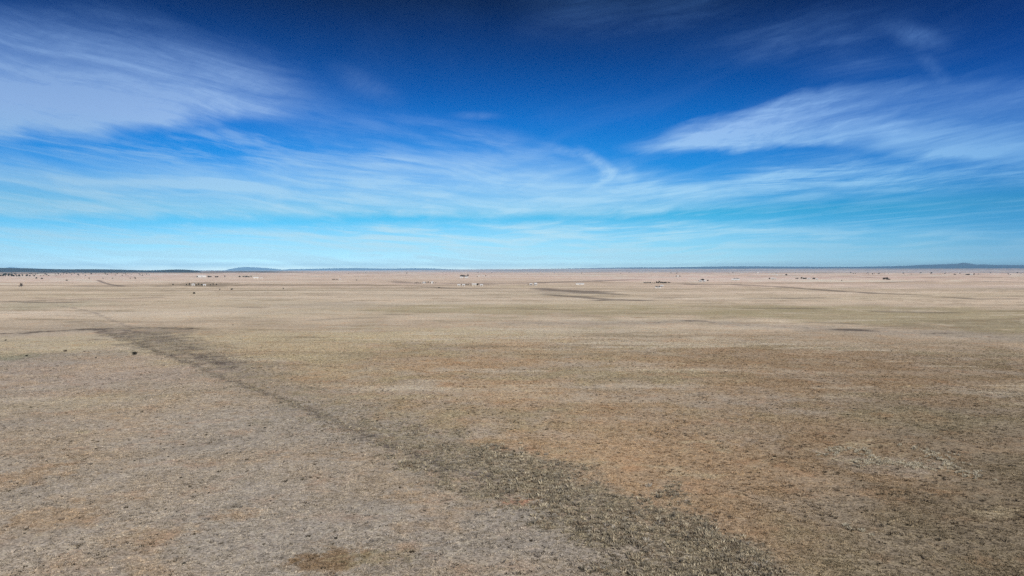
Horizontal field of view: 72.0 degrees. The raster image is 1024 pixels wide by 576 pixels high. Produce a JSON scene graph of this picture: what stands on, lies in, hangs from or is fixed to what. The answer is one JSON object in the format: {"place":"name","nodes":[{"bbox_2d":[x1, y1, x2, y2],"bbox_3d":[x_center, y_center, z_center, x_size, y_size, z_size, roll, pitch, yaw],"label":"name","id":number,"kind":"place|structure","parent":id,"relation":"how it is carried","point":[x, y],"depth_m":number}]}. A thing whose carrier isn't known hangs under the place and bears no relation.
{"place":"outdoors","nodes":[
{"label":"outdoors","id":0,"kind":"place"},
{"bbox_2d":[0,268,60,271],"bbox_3d":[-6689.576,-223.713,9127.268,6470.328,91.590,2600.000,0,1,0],"label":"hills","id":1,"kind":"structure","parent":0,"point":[19,270],"depth_m":8655.53},
{"bbox_2d":[43,269,200,271],"bbox_3d":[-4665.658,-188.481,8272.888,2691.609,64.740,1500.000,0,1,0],"label":"hills","id":2,"kind":"structure","parent":0,"point":[94,270],"depth_m":8013.65},
{"bbox_2d":[211,271,271,271],"bbox_3d":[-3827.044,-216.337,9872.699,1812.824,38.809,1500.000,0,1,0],"label":"hills","id":3,"kind":"structure","parent":0,"point":[241,271],"depth_m":9727.09},
{"bbox_2d":[228,267,280,269],"bbox_3d":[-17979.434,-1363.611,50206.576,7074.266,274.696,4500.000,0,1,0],"label":"mountains","id":4,"kind":"structure","parent":0,"point":[248,268],"depth_m":49042.27},
{"bbox_2d":[285,268,454,269],"bbox_3d":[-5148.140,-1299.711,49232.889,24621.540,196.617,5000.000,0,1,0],"label":"mountains","id":5,"kind":"structure","parent":0,"point":[372,269],"depth_m":47992.12},
{"bbox_2d":[97,330,798,575],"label":"tussock grass","id":6,"kind":"structure","parent":0,"point":[703,542],"depth_m":74.98},
{"bbox_2d":[0,268,1023,575],"bbox_3d":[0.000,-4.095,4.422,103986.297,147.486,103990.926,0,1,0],"label":"ground","id":7,"kind":"structure","parent":0,"point":[982,306],"depth_m":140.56},
{"bbox_2d":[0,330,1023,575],"bbox_3d":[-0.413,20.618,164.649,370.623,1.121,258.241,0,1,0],"label":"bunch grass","id":8,"kind":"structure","parent":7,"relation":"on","point":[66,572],"depth_m":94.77},
{"bbox_2d":[0,0,1023,269],"label":"sky","id":9,"kind":"structure","parent":0,"point":[135,134]},
{"bbox_2d":[565,263,1023,268],"bbox_3d":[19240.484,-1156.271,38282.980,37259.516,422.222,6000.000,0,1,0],"label":"mountains","id":10,"kind":"structure","parent":0,"point":[964,265],"depth_m":36763.83},
{"bbox_2d":[816,443,997,535],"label":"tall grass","id":11,"kind":"structure","parent":0,"point":[914,465],"depth_m":91.21}
]}

